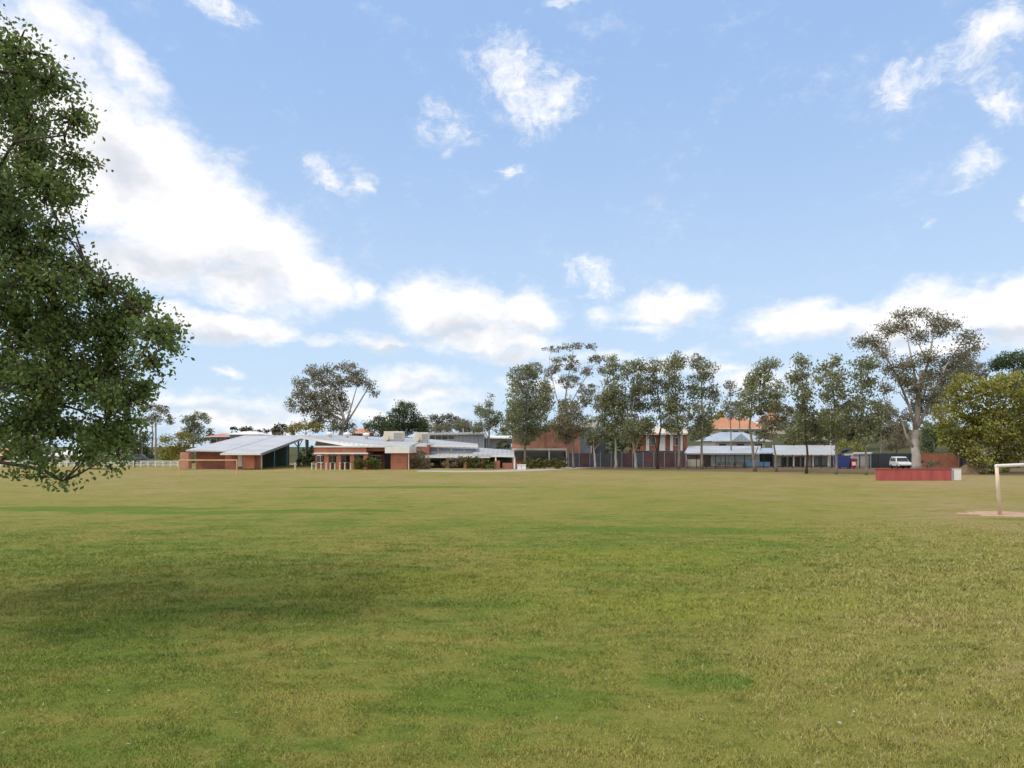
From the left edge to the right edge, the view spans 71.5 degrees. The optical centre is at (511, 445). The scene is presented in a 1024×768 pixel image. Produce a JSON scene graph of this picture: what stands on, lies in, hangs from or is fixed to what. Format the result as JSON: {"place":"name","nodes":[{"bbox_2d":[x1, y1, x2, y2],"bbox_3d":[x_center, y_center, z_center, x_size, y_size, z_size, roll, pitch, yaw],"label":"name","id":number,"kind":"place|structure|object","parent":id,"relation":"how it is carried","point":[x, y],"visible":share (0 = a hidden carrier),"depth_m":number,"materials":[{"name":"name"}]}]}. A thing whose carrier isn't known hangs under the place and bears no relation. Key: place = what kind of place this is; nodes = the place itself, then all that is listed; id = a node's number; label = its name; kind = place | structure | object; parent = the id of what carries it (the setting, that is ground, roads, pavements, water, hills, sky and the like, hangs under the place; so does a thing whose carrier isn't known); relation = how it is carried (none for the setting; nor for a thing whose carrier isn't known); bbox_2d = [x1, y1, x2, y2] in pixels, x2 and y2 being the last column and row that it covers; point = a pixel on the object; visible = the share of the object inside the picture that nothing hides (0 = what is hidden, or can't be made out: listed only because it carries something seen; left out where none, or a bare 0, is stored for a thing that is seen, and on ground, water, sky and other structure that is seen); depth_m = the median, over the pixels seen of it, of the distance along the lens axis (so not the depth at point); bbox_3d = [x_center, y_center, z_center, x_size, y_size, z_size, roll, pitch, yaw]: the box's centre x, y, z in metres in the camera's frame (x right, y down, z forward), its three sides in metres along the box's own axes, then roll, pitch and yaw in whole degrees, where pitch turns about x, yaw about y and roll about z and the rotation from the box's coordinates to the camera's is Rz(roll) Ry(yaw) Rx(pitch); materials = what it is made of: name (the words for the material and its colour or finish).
{"place":"outdoors","nodes":[
{"label":"outdoors","id":0,"kind":"place"},
{"bbox_2d":[418,467,597,471],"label":"path","id":1,"kind":"structure","parent":0,"point":[541,469],"depth_m":92.26,"materials":[{"name":"concrete"}]},
{"bbox_2d":[0,430,1023,767],"bbox_3d":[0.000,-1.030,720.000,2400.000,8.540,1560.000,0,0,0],"label":"ground","id":2,"kind":"structure","parent":0,"point":[154,494],"depth_m":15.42,"materials":[{"name":"green plant"}]},
{"bbox_2d":[48,448,108,463],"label":"house","id":3,"kind":"structure","parent":2,"relation":"on","point":[65,457],"depth_m":122.40,"materials":[{"name":"white paint"}]},
{"bbox_2d":[0,461,178,466],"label":"white fence","id":4,"kind":"object","parent":2,"relation":"on","point":[118,461],"visible":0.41,"depth_m":107.92,"materials":[{"name":"paint"}]},
{"bbox_2d":[0,4,194,492],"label":"broadleaf tree","id":5,"kind":"object","parent":2,"relation":"on","point":[51,329],"visible":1,"depth_m":11.97,"materials":[{"name":"green plant"}]},
{"bbox_2d":[122,454,154,465],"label":"parked wagon","id":6,"kind":"object","parent":2,"relation":"on","point":[142,457],"visible":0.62,"depth_m":113.31,"materials":[{"name":"grey metal"}]},
{"bbox_2d":[127,431,157,463],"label":"round tree","id":7,"kind":"object","parent":2,"relation":"on","point":[145,450],"visible":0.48,"depth_m":124.54,"materials":[{"name":"green plant"}]},
{"bbox_2d":[136,402,175,458],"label":"gum tree","id":8,"kind":"object","parent":2,"relation":"on","point":[162,410],"visible":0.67,"depth_m":128.11,"materials":[{"name":"green plant"}]},
{"bbox_2d":[153,421,160,465],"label":"utility pole","id":9,"kind":"object","parent":2,"relation":"on","point":[156,441],"visible":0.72,"depth_m":112.94,"materials":[{"name":"white paint"}]},
{"bbox_2d":[150,433,175,464],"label":"tree","id":10,"kind":"object","parent":2,"relation":"on","point":[163,451],"visible":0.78,"depth_m":117.05,"materials":[{"name":"green plant"}]},
{"bbox_2d":[167,431,195,463],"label":"tree","id":11,"kind":"object","parent":2,"relation":"on","point":[176,450],"visible":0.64,"depth_m":115.26,"materials":[{"name":"green plant"}]},
{"bbox_2d":[179,410,211,462],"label":"gum tree","id":12,"kind":"object","parent":2,"relation":"on","point":[197,439],"visible":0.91,"depth_m":131.88,"materials":[{"name":"green plant"}]},
{"bbox_2d":[179,460,236,475],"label":"goal frame","id":13,"kind":"object","parent":2,"relation":"on","point":[207,460],"visible":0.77,"depth_m":75.95,"materials":[{"name":"white metal"}]},
{"bbox_2d":[203,428,214,441],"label":"distant tree","id":14,"kind":"object","parent":2,"relation":"on","point":[210,433],"visible":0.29,"depth_m":190.73,"materials":[{"name":"green plant"}]},
{"bbox_2d":[205,433,229,443],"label":"tiled house","id":15,"kind":"structure","parent":2,"relation":"on","point":[218,438],"depth_m":175.40,"materials":[{"name":"orange brick"}]},
{"bbox_2d":[180,435,310,469],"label":"school hall","id":16,"kind":"structure","parent":2,"relation":"on","point":[253,451],"depth_m":99.39,"materials":[{"name":"grey metal"}]},
{"bbox_2d":[224,431,270,438],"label":"house","id":17,"kind":"structure","parent":2,"relation":"on","point":[237,434],"depth_m":171.16,"materials":[{"name":"white paint"}]},
{"bbox_2d":[239,426,256,431],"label":"distant tree","id":18,"kind":"object","parent":2,"relation":"on","point":[249,428],"visible":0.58,"depth_m":197.59,"materials":[{"name":"green plant"}]},
{"bbox_2d":[257,425,295,434],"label":"distant tree","id":19,"kind":"object","parent":2,"relation":"on","point":[265,431],"visible":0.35,"depth_m":184.87,"materials":[{"name":"green plant"}]},
{"bbox_2d":[271,422,285,434],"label":"distant tree","id":20,"kind":"object","parent":2,"relation":"on","point":[279,428],"visible":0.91,"depth_m":190.22,"materials":[{"name":"green plant"}]},
{"bbox_2d":[285,418,325,456],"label":"tree","id":21,"kind":"object","parent":2,"relation":"on","point":[299,426],"visible":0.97,"depth_m":127.58,"materials":[{"name":"green plant"}]},
{"bbox_2d":[296,445,314,466],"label":"shrub","id":22,"kind":"object","parent":2,"relation":"on","point":[309,452],"visible":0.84,"depth_m":107.66,"materials":[{"name":"green plant"}]},
{"bbox_2d":[283,359,379,434],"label":"gum tree","id":23,"kind":"object","parent":2,"relation":"on","point":[336,393],"visible":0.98,"depth_m":135.55,"materials":[{"name":"green plant"}]},
{"bbox_2d":[349,429,376,435],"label":"tiled house","id":24,"kind":"structure","parent":2,"relation":"on","point":[359,431],"depth_m":186.35,"materials":[{"name":"tile"}]},
{"bbox_2d":[352,457,380,469],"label":"shrub","id":25,"kind":"object","parent":2,"relation":"on","point":[372,463],"visible":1,"depth_m":94.96,"materials":[{"name":"green plant"}]},
{"bbox_2d":[361,413,400,435],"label":"round tree","id":26,"kind":"object","parent":2,"relation":"on","point":[382,427],"visible":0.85,"depth_m":131.35,"materials":[{"name":"green plant"}]},
{"bbox_2d":[297,435,514,469],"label":"school block","id":27,"kind":"structure","parent":2,"relation":"on","point":[342,449],"depth_m":101.36,"materials":[{"name":"grey metal"}]},
{"bbox_2d":[385,453,390,468],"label":"door","id":28,"kind":"structure","parent":27,"relation":"in","point":[387,455],"depth_m":99.61,"materials":[{"name":"black"}]},
{"bbox_2d":[382,431,404,440],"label":"roof cooler","id":29,"kind":"object","parent":27,"relation":"on","point":[393,435],"visible":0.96,"depth_m":112.00,"materials":[{"name":"grey metal"}]},
{"bbox_2d":[413,432,429,442],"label":"roof cooler","id":30,"kind":"object","parent":27,"relation":"on","point":[422,437],"visible":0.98,"depth_m":112.00,"materials":[{"name":"grey metal"}]},
{"bbox_2d":[383,399,431,436],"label":"round tree","id":31,"kind":"object","parent":2,"relation":"on","point":[413,423],"visible":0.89,"depth_m":132.52,"materials":[{"name":"green plant"}]},
{"bbox_2d":[410,448,433,468],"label":"shrub","id":32,"kind":"object","parent":2,"relation":"on","point":[421,457],"visible":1,"depth_m":98.00,"materials":[{"name":"green plant"}]},
{"bbox_2d":[426,412,465,432],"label":"round tree","id":33,"kind":"object","parent":2,"relation":"on","point":[443,418],"visible":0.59,"depth_m":149.65,"materials":[{"name":"green plant"}]},
{"bbox_2d":[441,456,462,468],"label":"shrub","id":34,"kind":"object","parent":2,"relation":"on","point":[453,463],"visible":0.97,"depth_m":99.20,"materials":[{"name":"green plant"}]},
{"bbox_2d":[429,418,483,432],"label":"round tree","id":35,"kind":"object","parent":2,"relation":"on","point":[466,425],"visible":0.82,"depth_m":141.31,"materials":[{"name":"green plant"}]},
{"bbox_2d":[430,428,486,447],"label":"hall","id":36,"kind":"structure","parent":2,"relation":"on","point":[479,439],"depth_m":132.00,"materials":[{"name":"white paint"}]},
{"bbox_2d":[430,435,453,439],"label":"window","id":37,"kind":"structure","parent":36,"relation":"in","point":[436,437],"depth_m":131.87,"materials":[{"name":"glass"}]},
{"bbox_2d":[461,456,496,468],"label":"shrub","id":38,"kind":"object","parent":2,"relation":"on","point":[471,463],"visible":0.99,"depth_m":97.69,"materials":[{"name":"green plant"}]},
{"bbox_2d":[471,392,503,447],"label":"gum tree","id":39,"kind":"object","parent":2,"relation":"on","point":[491,421],"visible":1,"depth_m":125.77,"materials":[{"name":"green plant"}]},
{"bbox_2d":[485,436,511,448],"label":"long shed","id":40,"kind":"structure","parent":2,"relation":"on","point":[494,440],"depth_m":134.00,"materials":[{"name":"white paint"}]},
{"bbox_2d":[494,424,511,449],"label":"distant tree","id":41,"kind":"object","parent":2,"relation":"on","point":[502,430],"visible":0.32,"depth_m":169.61,"materials":[{"name":"green plant"}]},
{"bbox_2d":[495,439,510,448],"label":"shrub","id":42,"kind":"object","parent":2,"relation":"on","point":[508,446],"visible":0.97,"depth_m":123.28,"materials":[{"name":"green plant"}]},
{"bbox_2d":[1,531,1019,764],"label":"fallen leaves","id":43,"kind":"object","parent":2,"relation":"on","point":[554,693],"visible":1,"depth_m":8.54,"materials":[{"name":"brown plant"}]},
{"bbox_2d":[501,364,555,463],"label":"gum tree","id":44,"kind":"object","parent":2,"relation":"on","point":[532,415],"visible":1,"depth_m":105.53,"materials":[{"name":"green plant"}]},
{"bbox_2d":[525,456,568,468],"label":"hedge","id":45,"kind":"object","parent":2,"relation":"on","point":[557,465],"visible":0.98,"depth_m":99.25,"materials":[{"name":"green plant"}]},
{"bbox_2d":[512,421,605,466],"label":"brick block","id":46,"kind":"structure","parent":2,"relation":"on","point":[546,447],"depth_m":112.00,"materials":[{"name":"red brick"}]},
{"bbox_2d":[513,451,565,458],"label":"window","id":47,"kind":"structure","parent":46,"relation":"in","point":[517,454],"depth_m":111.81,"materials":[{"name":"black glass"}]},
{"bbox_2d":[580,436,590,452],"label":"roller door","id":48,"kind":"structure","parent":46,"relation":"in","point":[583,449],"depth_m":113.90,"materials":[{"name":"grey metal"}]},
{"bbox_2d":[528,342,607,418],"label":"gum tree","id":49,"kind":"object","parent":2,"relation":"on","point":[570,365],"visible":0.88,"depth_m":122.22,"materials":[{"name":"green plant"}]},
{"bbox_2d":[547,392,593,467],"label":"gum tree","id":50,"kind":"object","parent":2,"relation":"on","point":[562,420],"visible":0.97,"depth_m":101.80,"materials":[{"name":"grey plant"}]},
{"bbox_2d":[576,390,610,468],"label":"gum tree","id":51,"kind":"object","parent":2,"relation":"on","point":[591,438],"visible":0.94,"depth_m":99.60,"materials":[{"name":"green plant"}]},
{"bbox_2d":[596,420,622,456],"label":"distant tree","id":52,"kind":"object","parent":2,"relation":"on","point":[607,441],"visible":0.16,"depth_m":163.81,"materials":[{"name":"green plant"}]},
{"bbox_2d":[599,353,635,468],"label":"gum tree","id":53,"kind":"object","parent":2,"relation":"on","point":[612,367],"visible":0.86,"depth_m":98.94,"materials":[{"name":"green plant"}]},
{"bbox_2d":[603,436,644,453],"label":"tree","id":54,"kind":"object","parent":2,"relation":"on","point":[621,445],"visible":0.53,"depth_m":111.29,"materials":[{"name":"green plant"}]},
{"bbox_2d":[568,452,685,466],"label":"screen fence","id":55,"kind":"object","parent":2,"relation":"on","point":[643,459],"visible":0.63,"depth_m":107.00,"materials":[{"name":"grey metal"}]},
{"bbox_2d":[617,357,655,468],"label":"gum tree","id":56,"kind":"object","parent":2,"relation":"on","point":[637,388],"visible":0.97,"depth_m":97.99,"materials":[{"name":"green plant"}]},
{"bbox_2d":[636,357,674,468],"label":"gum tree","id":57,"kind":"object","parent":2,"relation":"on","point":[654,370],"visible":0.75,"depth_m":98.77,"materials":[{"name":"green plant"}]},
{"bbox_2d":[658,350,693,468],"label":"gum tree","id":58,"kind":"object","parent":2,"relation":"on","point":[670,407],"visible":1,"depth_m":97.47,"materials":[{"name":"green plant"}]},
{"bbox_2d":[687,422,715,441],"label":"distant tree","id":59,"kind":"object","parent":2,"relation":"on","point":[692,438],"visible":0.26,"depth_m":168.28,"materials":[{"name":"green plant"}]},
{"bbox_2d":[681,353,723,468],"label":"gum tree","id":60,"kind":"object","parent":2,"relation":"on","point":[703,416],"visible":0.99,"depth_m":96.90,"materials":[{"name":"green plant"}]},
{"bbox_2d":[706,410,725,423],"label":"distant tree","id":61,"kind":"object","parent":2,"relation":"on","point":[721,414],"visible":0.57,"depth_m":205.01,"materials":[{"name":"green plant"}]},
{"bbox_2d":[718,380,742,449],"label":"gum tree","id":62,"kind":"object","parent":2,"relation":"on","point":[731,404],"visible":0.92,"depth_m":111.46,"materials":[{"name":"green plant"}]},
{"bbox_2d":[698,432,771,449],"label":"house","id":63,"kind":"structure","parent":2,"relation":"on","point":[723,439],"depth_m":140.49,"materials":[{"name":"white paint"}]},
{"bbox_2d":[710,418,761,436],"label":"tiled house","id":64,"kind":"structure","parent":2,"relation":"on","point":[722,424],"depth_m":191.66,"materials":[{"name":"tile"}]},
{"bbox_2d":[724,401,752,431],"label":"gum tree","id":65,"kind":"object","parent":2,"relation":"on","point":[732,416],"visible":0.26,"depth_m":150.24,"materials":[{"name":"green plant"}]},
{"bbox_2d":[746,462,769,467],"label":"blue bench","id":66,"kind":"object","parent":2,"relation":"on","point":[749,463],"visible":0.46,"depth_m":104.50,"materials":[{"name":"blue plastic"}]},
{"bbox_2d":[685,445,834,466],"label":"long building","id":67,"kind":"structure","parent":2,"relation":"on","point":[796,451],"depth_m":110.20,"materials":[{"name":"white paint"}]},
{"bbox_2d":[731,356,788,471],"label":"gum tree","id":68,"kind":"object","parent":2,"relation":"on","point":[754,380],"visible":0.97,"depth_m":88.80,"materials":[{"name":"green plant"}]},
{"bbox_2d":[755,413,785,433],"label":"tiled house","id":69,"kind":"structure","parent":2,"relation":"on","point":[779,432],"depth_m":206.91,"materials":[{"name":"tile"}]},
{"bbox_2d":[751,399,792,471],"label":"gum tree","id":70,"kind":"object","parent":2,"relation":"on","point":[765,427],"visible":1,"depth_m":87.42,"materials":[{"name":"green plant"}]},
{"bbox_2d":[753,402,792,416],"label":"distant tree","id":71,"kind":"object","parent":2,"relation":"on","point":[760,412],"visible":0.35,"depth_m":212.78,"materials":[{"name":"green plant"}]},
{"bbox_2d":[687,455,878,467],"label":"steel fence","id":72,"kind":"object","parent":2,"relation":"on","point":[779,466],"visible":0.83,"depth_m":101.45,"materials":[{"name":"metal"}]},
{"bbox_2d":[781,410,815,444],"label":"gum tree","id":73,"kind":"object","parent":2,"relation":"on","point":[790,424],"visible":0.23,"depth_m":121.34,"materials":[{"name":"green plant"}]},
{"bbox_2d":[782,351,826,473],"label":"gum tree","id":74,"kind":"object","parent":2,"relation":"on","point":[804,397],"visible":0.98,"depth_m":80.78,"materials":[{"name":"green plant"}]},
{"bbox_2d":[805,405,846,444],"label":"gum tree","id":75,"kind":"object","parent":2,"relation":"on","point":[818,442],"visible":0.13,"depth_m":123.75,"materials":[{"name":"green plant"}]},
{"bbox_2d":[806,353,854,473],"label":"gum tree","id":76,"kind":"object","parent":2,"relation":"on","point":[833,425],"visible":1,"depth_m":78.99,"materials":[{"name":"green plant"}]},
{"bbox_2d":[833,448,852,468],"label":"blue skip","id":77,"kind":"object","parent":2,"relation":"on","point":[843,461],"visible":0.98,"depth_m":99.95,"materials":[{"name":"plastic"}]},
{"bbox_2d":[834,439,862,453],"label":"shrub","id":78,"kind":"object","parent":2,"relation":"on","point":[843,444],"visible":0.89,"depth_m":111.64,"materials":[{"name":"green plant"}]},
{"bbox_2d":[833,397,866,453],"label":"gum tree","id":79,"kind":"object","parent":2,"relation":"on","point":[852,433],"visible":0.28,"depth_m":124.98,"materials":[{"name":"green plant"}]},
{"bbox_2d":[849,458,856,467],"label":"red bin","id":80,"kind":"object","parent":2,"relation":"on","point":[853,462],"visible":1,"depth_m":99.96,"materials":[{"name":"plastic"}]},
{"bbox_2d":[842,354,893,474],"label":"gum tree","id":81,"kind":"object","parent":2,"relation":"on","point":[875,418],"visible":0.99,"depth_m":77.70,"materials":[{"name":"green plant"}]},
{"bbox_2d":[868,398,903,452],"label":"gum tree","id":82,"kind":"object","parent":2,"relation":"on","point":[886,428],"visible":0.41,"depth_m":121.79,"materials":[{"name":"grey plant"}]},
{"bbox_2d":[871,453,911,467],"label":"charcoal fence","id":83,"kind":"object","parent":2,"relation":"on","point":[884,459],"visible":0.45,"depth_m":103.50,"materials":[{"name":"grey metal"}]},
{"bbox_2d":[882,423,910,452],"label":"gum tree","id":84,"kind":"object","parent":2,"relation":"on","point":[895,443],"visible":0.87,"depth_m":111.87,"materials":[{"name":"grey plant"}]},
{"bbox_2d":[889,457,911,468],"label":"parked wagon","id":85,"kind":"object","parent":2,"relation":"on","point":[897,462],"visible":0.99,"depth_m":98.18,"materials":[{"name":"white metal"}]},
{"bbox_2d":[847,306,988,468],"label":"gum tree","id":86,"kind":"object","parent":2,"relation":"on","point":[901,380],"visible":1,"depth_m":96.58,"materials":[{"name":"green plant"}]},
{"bbox_2d":[919,420,938,451],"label":"distant tree","id":87,"kind":"object","parent":2,"relation":"on","point":[922,428],"visible":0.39,"depth_m":158.39,"materials":[{"name":"green plant"}]},
{"bbox_2d":[921,459,942,468],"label":"shrub","id":88,"kind":"object","parent":2,"relation":"on","point":[932,463],"visible":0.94,"depth_m":97.79,"materials":[{"name":"green plant"}]},
{"bbox_2d":[919,421,951,453],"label":"gum tree","id":89,"kind":"object","parent":2,"relation":"on","point":[931,445],"visible":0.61,"depth_m":114.12,"materials":[{"name":"green plant"}]},
{"bbox_2d":[920,452,958,466],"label":"brick wall","id":90,"kind":"structure","parent":2,"relation":"on","point":[950,460],"depth_m":106.00,"materials":[{"name":"brown brick"}]},
{"bbox_2d":[951,468,961,479],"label":"metal locker","id":91,"kind":"object","parent":2,"relation":"on","point":[957,473],"visible":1,"depth_m":65.29,"materials":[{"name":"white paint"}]},
{"bbox_2d":[929,357,989,447],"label":"gum tree","id":92,"kind":"object","parent":2,"relation":"on","point":[969,368],"visible":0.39,"depth_m":121.18,"materials":[{"name":"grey plant"}]},
{"bbox_2d":[960,462,988,472],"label":"soil mound","id":93,"kind":"object","parent":2,"relation":"on","point":[969,468],"visible":0.79,"depth_m":83.31,"materials":[{"name":"brown soil"}]},
{"bbox_2d":[928,370,1023,472],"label":"spreading tree","id":94,"kind":"object","parent":2,"relation":"on","point":[985,428],"visible":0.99,"depth_m":82.63,"materials":[{"name":"green plant"}]},
{"bbox_2d":[956,511,1023,516],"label":"dirt patch","id":95,"kind":"object","parent":2,"relation":"on","point":[1004,513],"visible":0.91,"depth_m":33.60,"materials":[{"name":"beige soil"}]},
{"bbox_2d":[976,465,1010,474],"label":"shrub","id":96,"kind":"object","parent":2,"relation":"on","point":[1003,470],"visible":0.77,"depth_m":79.38,"materials":[{"name":"green plant"}]},
{"bbox_2d":[983,348,1023,451],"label":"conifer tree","id":97,"kind":"object","parent":2,"relation":"on","point":[1002,362],"visible":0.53,"depth_m":117.46,"materials":[{"name":"green plant"}]},
{"bbox_2d":[994,463,1023,514],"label":"goal frame","id":98,"kind":"object","parent":2,"relation":"on","point":[998,493],"visible":0.83,"depth_m":32.97,"materials":[{"name":"paint"}]},
{"bbox_2d":[0,0,1023,446],"label":"sky","id":99,"kind":"structure","parent":0,"point":[431,197],"materials":[{"name":"blue"}]},
{"bbox_2d":[628,426,687,452],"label":"pilaster block","id":100,"kind":"structure","parent":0,"point":[668,444],"depth_m":115.95,"materials":[{"name":"orange brick"}]},
{"bbox_2d":[844,452,871,465],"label":"white shed","id":101,"kind":"structure","parent":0,"point":[857,454],"depth_m":107.00,"materials":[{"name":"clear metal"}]},
{"bbox_2d":[876,469,953,480],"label":"red wall","id":102,"kind":"structure","parent":0,"point":[914,474],"depth_m":65.31,"materials":[{"name":"paint"}]},
{"bbox_2d":[958,452,1018,467],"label":"dark shed","id":103,"kind":"structure","parent":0,"point":[961,462],"depth_m":105.60,"materials":[{"name":"black metal"}]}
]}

